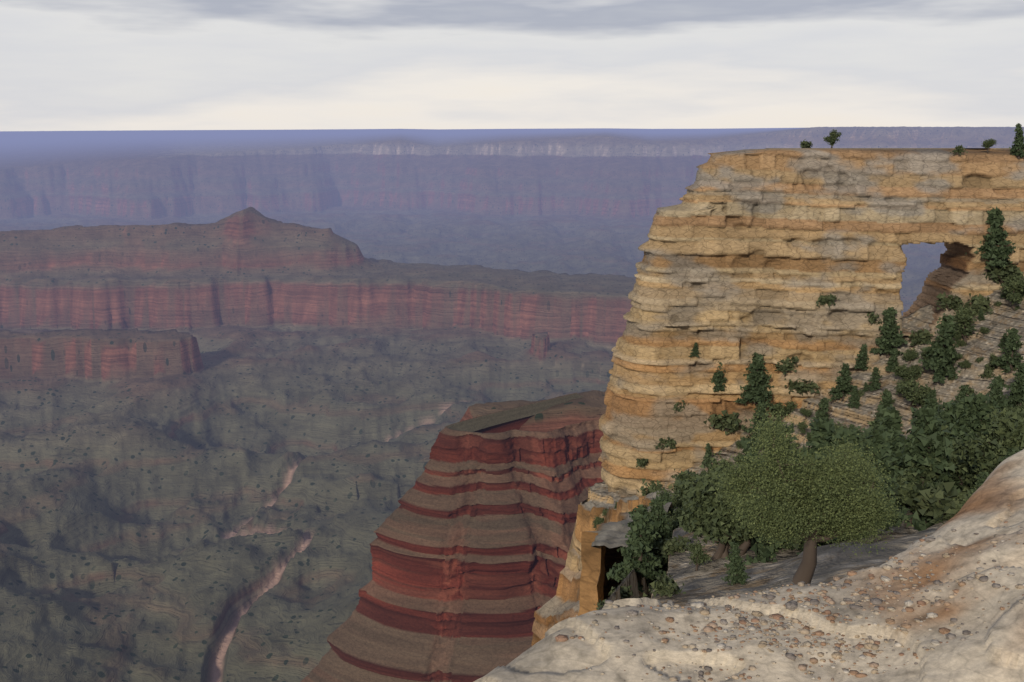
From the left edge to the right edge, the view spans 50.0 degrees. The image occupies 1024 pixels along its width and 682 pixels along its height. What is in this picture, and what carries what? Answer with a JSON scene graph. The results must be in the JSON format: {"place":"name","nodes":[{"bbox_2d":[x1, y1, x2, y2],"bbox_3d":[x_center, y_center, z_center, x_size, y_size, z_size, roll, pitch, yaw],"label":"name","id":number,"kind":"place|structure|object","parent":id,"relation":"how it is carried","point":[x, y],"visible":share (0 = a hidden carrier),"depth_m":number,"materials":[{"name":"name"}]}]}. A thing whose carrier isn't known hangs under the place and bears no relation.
{"place":"outdoors","nodes":[
{"label":"outdoors","id":0,"kind":"place"},
{"bbox_2d":[0,126,1023,681],"bbox_3d":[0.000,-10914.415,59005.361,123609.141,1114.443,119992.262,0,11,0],"label":"terrain","id":1,"kind":"structure","parent":0,"point":[246,376],"depth_m":3617.76,"materials":[{"name":"stone"}]},
{"bbox_2d":[300,393,603,681],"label":"layered rock butte","id":2,"kind":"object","parent":1,"relation":"on","point":[470,546],"visible":0.49,"depth_m":1106.66,"materials":[{"name":"stone"}]},
{"bbox_2d":[592,515,603,529],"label":"scrub","id":3,"kind":"object","parent":1,"relation":"on","point":[597,520],"visible":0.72,"depth_m":233.11,"materials":[{"name":"green plant"}]},
{"bbox_2d":[594,598,605,609],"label":"shrub","id":4,"kind":"object","parent":1,"relation":"on","point":[599,603],"visible":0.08,"depth_m":32.01,"materials":[{"name":"green plant"}]},
{"bbox_2d":[608,583,635,598],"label":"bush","id":5,"kind":"object","parent":1,"relation":"on","point":[625,592],"visible":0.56,"depth_m":39.34,"materials":[{"name":"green plant"}]},
{"bbox_2d":[607,506,666,591],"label":"tree","id":6,"kind":"object","parent":1,"relation":"on","point":[639,540],"visible":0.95,"depth_m":51.03,"materials":[{"name":"green plant"}]},
{"bbox_2d":[636,458,648,467],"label":"shrub","id":7,"kind":"object","parent":1,"relation":"on","point":[642,462],"visible":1,"depth_m":238.11,"materials":[{"name":"green plant"}]},
{"bbox_2d":[617,546,668,574],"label":"scrub","id":8,"kind":"object","parent":1,"relation":"on","point":[663,564],"visible":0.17,"depth_m":66.50,"materials":[{"name":"green plant"}]},
{"bbox_2d":[622,504,666,569],"bbox_3d":[6.436,9.763,53.991,2.412,3.788,2.151,0,11,0],"label":"scrub","id":9,"kind":"object","parent":1,"relation":"on","point":[644,506],"visible":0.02,"depth_m":53.80,"materials":[{"name":"green plant"}]},
{"bbox_2d":[636,478,667,495],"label":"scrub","id":10,"kind":"object","parent":1,"relation":"on","point":[653,487],"visible":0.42,"depth_m":213.21,"materials":[{"name":"green plant"}]},
{"bbox_2d":[649,514,662,552],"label":"scrub","id":11,"kind":"object","parent":1,"relation":"on","point":[657,540],"visible":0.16,"depth_m":67.17,"materials":[{"name":"green plant"}]},
{"bbox_2d":[643,574,685,596],"bbox_3d":[3.948,6.246,28.056,0.952,0.753,0.871,6,12,27],"label":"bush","id":12,"kind":"object","parent":1,"relation":"on","point":[664,585],"visible":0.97,"depth_m":27.92,"materials":[{"name":"green plant"}]},
{"bbox_2d":[654,437,675,449],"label":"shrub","id":13,"kind":"object","parent":1,"relation":"on","point":[667,443],"visible":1,"depth_m":237.99,"materials":[{"name":"green plant"}]},
{"bbox_2d":[648,504,682,531],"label":"scrub","id":14,"kind":"object","parent":1,"relation":"on","point":[675,522],"visible":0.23,"depth_m":82.96,"materials":[{"name":"green plant"}]},
{"bbox_2d":[654,535,691,559],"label":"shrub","id":15,"kind":"object","parent":1,"relation":"on","point":[668,546],"visible":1,"depth_m":53.31,"materials":[{"name":"green plant"}]},
{"bbox_2d":[672,400,687,412],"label":"shrub","id":16,"kind":"object","parent":1,"relation":"on","point":[675,406],"visible":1,"depth_m":236.90,"materials":[{"name":"green plant"}]},
{"bbox_2d":[672,500,691,516],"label":"scrub","id":17,"kind":"object","parent":1,"relation":"on","point":[679,511],"visible":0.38,"depth_m":83.20,"materials":[{"name":"green plant"}]},
{"bbox_2d":[685,539,711,570],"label":"shrub","id":18,"kind":"object","parent":1,"relation":"on","point":[699,557],"visible":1,"depth_m":38.35,"materials":[{"name":"green plant"}]},
{"bbox_2d":[671,456,727,498],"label":"scrub","id":19,"kind":"object","parent":1,"relation":"on","point":[691,474],"visible":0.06,"depth_m":86.50,"materials":[{"name":"green plant"}]},
{"bbox_2d":[701,443,711,468],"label":"tree","id":20,"kind":"object","parent":1,"relation":"on","point":[708,460],"visible":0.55,"depth_m":235.80,"materials":[{"name":"green plant"}]},
{"bbox_2d":[674,468,750,560],"bbox_3d":[7.438,6.245,38.743,2.760,3.788,4.162,-2,11,-9],"label":"tree","id":21,"kind":"object","parent":1,"relation":"on","point":[717,522],"visible":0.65,"depth_m":37.86,"materials":[{"name":"green plant"}]},
{"bbox_2d":[688,448,736,508],"bbox_3d":[10.778,7.771,54.752,3.837,4.589,4.880,9,14,39],"label":"scrub","id":22,"kind":"object","parent":1,"relation":"on","point":[713,461],"visible":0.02,"depth_m":55.18,"materials":[{"name":"green plant"}]},
{"bbox_2d":[671,473,761,557],"bbox_3d":[7.671,6.170,38.939,3.968,3.611,2.631,4,12,20],"label":"tree","id":23,"kind":"object","parent":1,"relation":"on","point":[690,518],"visible":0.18,"depth_m":38.93,"materials":[{"name":"green plant"}]},
{"bbox_2d":[703,410,746,434],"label":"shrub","id":24,"kind":"object","parent":1,"relation":"on","point":[724,422],"visible":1,"depth_m":237.19,"materials":[{"name":"green plant"}]},
{"bbox_2d":[709,463,753,479],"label":"scrub","id":25,"kind":"object","parent":1,"relation":"on","point":[719,472],"visible":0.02,"depth_m":54.10,"materials":[{"name":"green plant"}]},
{"bbox_2d":[697,485,769,555],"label":"tree","id":26,"kind":"object","parent":1,"relation":"on","point":[744,545],"visible":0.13,"depth_m":38.36,"materials":[{"name":"green plant"}]},
{"bbox_2d":[721,541,750,584],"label":"tree","id":27,"kind":"object","parent":1,"relation":"on","point":[736,572],"visible":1,"depth_m":29.64,"materials":[{"name":"green plant"}]},
{"bbox_2d":[736,439,761,469],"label":"scrub","id":28,"kind":"object","parent":1,"relation":"on","point":[746,447],"visible":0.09,"depth_m":56.47,"materials":[{"name":"green plant"}]},
{"bbox_2d":[734,352,775,409],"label":"tree","id":29,"kind":"object","parent":1,"relation":"on","point":[758,392],"visible":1,"depth_m":235.34,"materials":[{"name":"green plant"}]},
{"bbox_2d":[740,404,771,448],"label":"tree","id":30,"kind":"object","parent":1,"relation":"on","point":[760,413],"visible":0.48,"depth_m":230.91,"materials":[{"name":"green plant"}]},
{"bbox_2d":[745,420,811,564],"bbox_3d":[9.593,5.189,38.763,3.492,4.932,4.095,1,11,4],"label":"tree","id":31,"kind":"object","parent":1,"relation":"on","point":[764,555],"visible":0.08,"depth_m":38.02,"materials":[{"name":"green plant"}]},
{"bbox_2d":[769,400,797,418],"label":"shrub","id":32,"kind":"object","parent":1,"relation":"on","point":[788,407],"visible":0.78,"depth_m":235.80,"materials":[{"name":"green plant"}]},
{"bbox_2d":[784,377,819,394],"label":"shrub","id":33,"kind":"object","parent":1,"relation":"on","point":[804,386],"visible":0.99,"depth_m":236.54,"materials":[{"name":"green plant"}]},
{"bbox_2d":[797,420,808,435],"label":"scrub","id":34,"kind":"object","parent":1,"relation":"on","point":[802,427],"visible":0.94,"depth_m":228.01,"materials":[{"name":"green plant"}]},
{"bbox_2d":[799,407,812,418],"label":"scrub","id":35,"kind":"object","parent":1,"relation":"on","point":[807,412],"visible":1,"depth_m":232.09,"materials":[{"name":"green plant"}]},
{"bbox_2d":[779,532,839,549],"bbox_3d":[10.412,6.814,37.971,2.639,1.474,1.912,-3,11,-15],"label":"scrub","id":36,"kind":"object","parent":1,"relation":"on","point":[797,545],"visible":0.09,"depth_m":37.65,"materials":[{"name":"green plant"}]},
{"bbox_2d":[598,148,1023,496],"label":"rock cliff","id":37,"kind":"structure","parent":1,"relation":"on","point":[748,253],"depth_m":235.32,"materials":[{"name":"stone"}]},
{"bbox_2d":[689,342,700,356],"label":"tree","id":38,"kind":"object","parent":37,"relation":"on","point":[695,352],"visible":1,"depth_m":235.81,"materials":[{"name":"green plant"}]},
{"bbox_2d":[710,361,726,391],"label":"tree","id":39,"kind":"object","parent":37,"relation":"on","point":[719,379],"visible":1,"depth_m":236.53,"materials":[{"name":"green plant"}]},
{"bbox_2d":[773,356,798,374],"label":"shrub","id":40,"kind":"object","parent":37,"relation":"on","point":[789,366],"visible":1,"depth_m":235.71,"materials":[{"name":"green plant"}]},
{"bbox_2d":[800,140,812,147],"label":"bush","id":41,"kind":"object","parent":37,"relation":"on","point":[804,144],"visible":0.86,"depth_m":264.33,"materials":[{"name":"green plant"}]},
{"bbox_2d":[816,293,839,307],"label":"shrub","id":42,"kind":"object","parent":37,"relation":"on","point":[823,300],"visible":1,"depth_m":233.81,"materials":[{"name":"green plant"}]},
{"bbox_2d":[823,129,841,147],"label":"tree","id":43,"kind":"object","parent":37,"relation":"on","point":[832,137],"visible":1,"depth_m":251.81,"materials":[{"name":"green plant"}]},
{"bbox_2d":[950,145,967,154],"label":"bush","id":44,"kind":"object","parent":37,"relation":"on","point":[959,149],"visible":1,"depth_m":230.54,"materials":[{"name":"green plant"}]},
{"bbox_2d":[964,293,1001,315],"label":"shrub","id":45,"kind":"object","parent":37,"relation":"on","point":[980,301],"visible":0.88,"depth_m":231.50,"materials":[{"name":"green plant"}]},
{"bbox_2d":[981,138,996,151],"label":"shrub","id":46,"kind":"object","parent":37,"relation":"on","point":[988,143],"visible":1,"depth_m":233.22,"materials":[{"name":"green plant"}]},
{"bbox_2d":[1009,123,1023,158],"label":"tree","id":47,"kind":"object","parent":37,"relation":"on","point":[1017,149],"visible":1,"depth_m":230.39,"materials":[{"name":"green plant"}]},
{"bbox_2d":[701,398,924,584],"bbox_3d":[5.803,2.968,21.261,4.149,3.670,3.712,0,11,2],"label":"juniper","id":48,"kind":"object","parent":1,"relation":"on","point":[783,488],"visible":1,"depth_m":20.77,"materials":[{"name":"green plant"}]},
{"bbox_2d":[757,418,874,554],"bbox_3d":[10.970,5.020,38.109,3.913,4.713,3.337,-3,11,-15],"label":"tree","id":49,"kind":"object","parent":1,"relation":"on","point":[820,428],"visible":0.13,"depth_m":37.76,"materials":[{"name":"green plant"}]},
{"bbox_2d":[810,398,831,432],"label":"tree","id":50,"kind":"object","parent":1,"relation":"on","point":[823,404],"visible":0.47,"depth_m":223.90,"materials":[{"name":"green plant"}]},
{"bbox_2d":[796,438,878,505],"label":"tree","id":51,"kind":"object","parent":1,"relation":"on","point":[839,450],"visible":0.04,"depth_m":38.30,"materials":[{"name":"green plant"}]},
{"bbox_2d":[828,363,852,400],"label":"tree","id":52,"kind":"object","parent":1,"relation":"on","point":[843,388],"visible":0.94,"depth_m":231.28,"materials":[{"name":"green plant"}]},
{"bbox_2d":[838,428,862,455],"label":"scrub","id":53,"kind":"object","parent":1,"relation":"on","point":[852,437],"visible":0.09,"depth_m":47.77,"materials":[{"name":"green plant"}]},
{"bbox_2d":[845,385,861,408],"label":"tree","id":54,"kind":"object","parent":1,"relation":"on","point":[855,400],"visible":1,"depth_m":227.73,"materials":[{"name":"green plant"}]},
{"bbox_2d":[853,343,871,369],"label":"tree","id":55,"kind":"object","parent":1,"relation":"on","point":[862,358],"visible":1,"depth_m":235.11,"materials":[{"name":"green plant"}]},
{"bbox_2d":[865,312,882,324],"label":"shrub","id":56,"kind":"object","parent":1,"relation":"on","point":[872,317],"visible":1,"depth_m":234.88,"materials":[{"name":"green plant"}]},
{"bbox_2d":[839,421,908,446],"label":"scrub","id":57,"kind":"object","parent":1,"relation":"on","point":[876,429],"visible":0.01,"depth_m":65.95,"materials":[{"name":"green plant"}]},
{"bbox_2d":[867,367,881,390],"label":"tree","id":58,"kind":"object","parent":1,"relation":"on","point":[875,383],"visible":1,"depth_m":229.60,"materials":[{"name":"green plant"}]},
{"bbox_2d":[867,391,898,430],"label":"tree","id":59,"kind":"object","parent":1,"relation":"on","point":[886,399],"visible":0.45,"depth_m":216.22,"materials":[{"name":"green plant"}]},
{"bbox_2d":[853,426,919,531],"bbox_3d":[12.838,4.949,39.141,2.861,3.978,3.031,-7,13,-33],"label":"tree","id":60,"kind":"object","parent":1,"relation":"on","point":[874,438],"visible":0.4,"depth_m":38.55,"materials":[{"name":"green plant"}]},
{"bbox_2d":[869,307,907,357],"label":"tree","id":61,"kind":"object","parent":1,"relation":"on","point":[889,338],"visible":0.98,"depth_m":233.93,"materials":[{"name":"green plant"}]},
{"bbox_2d":[885,348,899,371],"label":"conifer tree","id":62,"kind":"object","parent":1,"relation":"on","point":[892,362],"visible":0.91,"depth_m":231.03,"materials":[{"name":"green plant"}]},
{"bbox_2d":[883,427,902,462],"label":"scrub","id":63,"kind":"object","parent":1,"relation":"on","point":[894,440],"visible":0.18,"depth_m":51.41,"materials":[{"name":"green plant"}]},
{"bbox_2d":[877,404,909,460],"bbox_3d":[21.131,6.047,61.370,3.059,5.178,3.806,-9,14,-40],"label":"scrub","id":64,"kind":"object","parent":1,"relation":"on","point":[891,418],"visible":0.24,"depth_m":60.74,"materials":[{"name":"green plant"}]},
{"bbox_2d":[891,364,924,379],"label":"shrub","id":65,"kind":"object","parent":1,"relation":"on","point":[902,371],"visible":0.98,"depth_m":224.39,"materials":[{"name":"green plant"}]},
{"bbox_2d":[901,348,919,363],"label":"scrub","id":66,"kind":"object","parent":1,"relation":"on","point":[908,356],"visible":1,"depth_m":230.53,"materials":[{"name":"green plant"}]},
{"bbox_2d":[883,444,944,526],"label":"tree","id":67,"kind":"object","parent":1,"relation":"on","point":[904,493],"visible":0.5,"depth_m":43.31,"materials":[{"name":"green plant"}]},
{"bbox_2d":[894,378,934,408],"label":"shrub","id":68,"kind":"object","parent":1,"relation":"on","point":[912,391],"visible":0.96,"depth_m":215.49,"materials":[{"name":"green plant"}]},
{"bbox_2d":[909,328,933,345],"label":"shrub","id":69,"kind":"object","parent":1,"relation":"on","point":[919,337],"visible":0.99,"depth_m":232.75,"materials":[{"name":"green plant"}]},
{"bbox_2d":[892,406,959,530],"bbox_3d":[16.710,5.088,44.278,3.713,5.245,4.354,-5,12,-22],"label":"conifer tree","id":70,"kind":"object","parent":1,"relation":"on","point":[924,435],"visible":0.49,"depth_m":43.54,"materials":[{"name":"green plant"}]},
{"bbox_2d":[924,398,941,422],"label":"shrub","id":71,"kind":"object","parent":1,"relation":"on","point":[932,403],"visible":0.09,"depth_m":97.81,"materials":[{"name":"green plant"}]},
{"bbox_2d":[929,389,939,403],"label":"scrub","id":72,"kind":"object","parent":1,"relation":"on","point":[933,394],"visible":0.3,"depth_m":214.28,"materials":[{"name":"green plant"}]},
{"bbox_2d":[905,482,971,519],"bbox_3d":[16.490,6.276,41.480,3.169,1.770,2.296,2,11,11],"label":"scrub","id":73,"kind":"object","parent":1,"relation":"on","point":[930,496],"visible":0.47,"depth_m":41.46,"materials":[{"name":"green plant"}]},
{"bbox_2d":[917,313,960,383],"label":"tree","id":74,"kind":"object","parent":1,"relation":"on","point":[942,350],"visible":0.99,"depth_m":219.59,"materials":[{"name":"green plant"}]},
{"bbox_2d":[937,399,959,430],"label":"scrub","id":75,"kind":"object","parent":1,"relation":"on","point":[949,416],"visible":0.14,"depth_m":58.83,"materials":[{"name":"green plant"}]},
{"bbox_2d":[930,492,967,523],"bbox_3d":[16.781,6.399,41.133,2.521,1.408,1.826,-10,15,-42],"label":"scrub","id":76,"kind":"object","parent":1,"relation":"on","point":[944,506],"visible":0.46,"depth_m":40.88,"materials":[{"name":"green plant"}]},
{"bbox_2d":[934,291,966,310],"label":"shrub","id":77,"kind":"object","parent":1,"relation":"on","point":[951,302],"visible":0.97,"depth_m":234.18,"materials":[{"name":"green plant"}]},
{"bbox_2d":[934,403,987,491],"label":"tree","id":78,"kind":"object","parent":1,"relation":"on","point":[961,406],"visible":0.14,"depth_m":49.22,"materials":[{"name":"green plant"}]},
{"bbox_2d":[953,384,968,404],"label":"tree","id":79,"kind":"object","parent":1,"relation":"on","point":[964,389],"visible":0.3,"depth_m":208.29,"materials":[{"name":"green plant"}]},
{"bbox_2d":[937,423,986,487],"bbox_3d":[20.407,5.701,48.549,4.740,4.458,3.727,2,11,11],"label":"scrub","id":80,"kind":"object","parent":1,"relation":"on","point":[965,465],"visible":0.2,"depth_m":47.79,"materials":[{"name":"green plant"}]},
{"bbox_2d":[958,360,972,370],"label":"scrub","id":81,"kind":"object","parent":1,"relation":"on","point":[964,363],"visible":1,"depth_m":219.03,"materials":[{"name":"green plant"}]},
{"bbox_2d":[952,482,978,510],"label":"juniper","id":82,"kind":"object","parent":1,"relation":"on","point":[965,494],"visible":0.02,"depth_m":23.21,"materials":[{"name":"green plant"}]},
{"bbox_2d":[935,391,996,489],"bbox_3d":[20.907,4.791,49.207,3.911,5.132,3.691,-5,12,-25],"label":"tree","id":83,"kind":"object","parent":1,"relation":"on","point":[977,402],"visible":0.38,"depth_m":48.76,"materials":[{"name":"green plant"}]},
{"bbox_2d":[953,303,978,342],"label":"shrub","id":84,"kind":"object","parent":1,"relation":"on","point":[964,320],"visible":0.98,"depth_m":225.60,"materials":[{"name":"green plant"}]},
{"bbox_2d":[939,415,997,462],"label":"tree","id":85,"kind":"object","parent":1,"relation":"on","point":[945,427],"visible":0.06,"depth_m":50.00,"materials":[{"name":"green plant"}]},
{"bbox_2d":[963,472,989,501],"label":"scrub","id":86,"kind":"object","parent":1,"relation":"on","point":[982,478],"visible":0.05,"depth_m":39.63,"materials":[{"name":"green plant"}]},
{"bbox_2d":[978,369,994,378],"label":"scrub","id":87,"kind":"object","parent":1,"relation":"on","point":[988,373],"visible":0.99,"depth_m":214.95,"materials":[{"name":"green plant"}]},
{"bbox_2d":[973,458,999,481],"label":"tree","id":88,"kind":"object","parent":1,"relation":"on","point":[985,470],"visible":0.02,"depth_m":45.06,"materials":[{"name":"green plant"}]},
{"bbox_2d":[952,410,1023,472],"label":"scrub","id":89,"kind":"object","parent":1,"relation":"on","point":[1003,436],"visible":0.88,"depth_m":44.65,"materials":[{"name":"green plant"}]},
{"bbox_2d":[965,207,1015,270],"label":"tree","id":90,"kind":"object","parent":1,"relation":"on","point":[994,254],"visible":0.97,"depth_m":232.03,"materials":[{"name":"green plant"}]},
{"bbox_2d":[988,353,997,365],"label":"scrub","id":91,"kind":"object","parent":1,"relation":"on","point":[992,356],"visible":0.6,"depth_m":215.66,"materials":[{"name":"green plant"}]},
{"bbox_2d":[986,375,1007,413],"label":"tree","id":92,"kind":"object","parent":1,"relation":"on","point":[996,393],"visible":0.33,"depth_m":153.03,"materials":[{"name":"green plant"}]},
{"bbox_2d":[983,263,1020,283],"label":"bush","id":93,"kind":"object","parent":1,"relation":"on","point":[1002,273],"visible":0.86,"depth_m":233.00,"materials":[{"name":"green plant"}]},
{"bbox_2d":[997,333,1006,348],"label":"conifer tree","id":94,"kind":"object","parent":1,"relation":"on","point":[1001,345],"visible":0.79,"depth_m":218.27,"materials":[{"name":"green plant"}]},
{"bbox_2d":[987,410,1023,446],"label":"scrub","id":95,"kind":"object","parent":1,"relation":"on","point":[1016,412],"visible":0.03,"depth_m":48.24,"materials":[{"name":"green plant"}]},
{"bbox_2d":[992,328,1023,372],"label":"tree","id":96,"kind":"object","parent":1,"relation":"on","point":[1010,358],"visible":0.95,"depth_m":211.65,"materials":[{"name":"green plant"}]},
{"bbox_2d":[999,272,1023,310],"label":"shrub","id":97,"kind":"object","parent":1,"relation":"on","point":[1013,290],"visible":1,"depth_m":225.72,"materials":[{"name":"green plant"}]},
{"bbox_2d":[1002,447,1020,460],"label":"scrub","id":98,"kind":"object","parent":1,"relation":"on","point":[1012,451],"visible":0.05,"depth_m":39.74,"materials":[{"name":"green plant"}]},
{"bbox_2d":[1003,402,1023,416],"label":"scrub","id":99,"kind":"object","parent":1,"relation":"on","point":[1013,410],"visible":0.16,"depth_m":153.12,"materials":[{"name":"green plant"}]},
{"bbox_2d":[1004,362,1023,408],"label":"tree","id":100,"kind":"object","parent":1,"relation":"on","point":[1016,395],"visible":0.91,"depth_m":201.05,"materials":[{"name":"green plant"}]},
{"bbox_2d":[0,0,1023,130],"label":"sky","id":101,"kind":"structure","parent":0,"point":[66,65],"materials":[{"name":"white"}]},
{"bbox_2d":[531,491,677,645],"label":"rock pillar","id":102,"kind":"structure","parent":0,"point":[586,587],"depth_m":176.04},
{"bbox_2d":[649,495,672,539],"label":"scrub","id":103,"kind":"object","parent":102,"relation":"on","point":[659,511],"visible":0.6,"depth_m":74.77,"materials":[{"name":"green plant"}]},
{"bbox_2d":[662,492,674,516],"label":"scrub","id":104,"kind":"object","parent":102,"relation":"on","point":[666,497],"visible":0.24,"depth_m":99.89,"materials":[{"name":"green plant"}]},
{"bbox_2d":[656,485,687,507],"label":"scrub","id":105,"kind":"object","parent":102,"relation":"on","point":[664,490],"visible":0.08,"depth_m":109.93,"materials":[{"name":"green plant"}]},
{"bbox_2d":[670,493,684,509],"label":"scrub","id":106,"kind":"object","parent":102,"relation":"on","point":[676,502],"visible":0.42,"depth_m":106.51,"materials":[{"name":"green plant"}]},
{"bbox_2d":[474,449,1023,681],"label":"ledge","id":107,"kind":"object","parent":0,"point":[993,651],"visible":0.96,"depth_m":3.22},
{"bbox_2d":[555,504,1023,681],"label":"pebbles","id":108,"kind":"object","parent":107,"relation":"on","point":[791,604],"visible":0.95,"depth_m":3.29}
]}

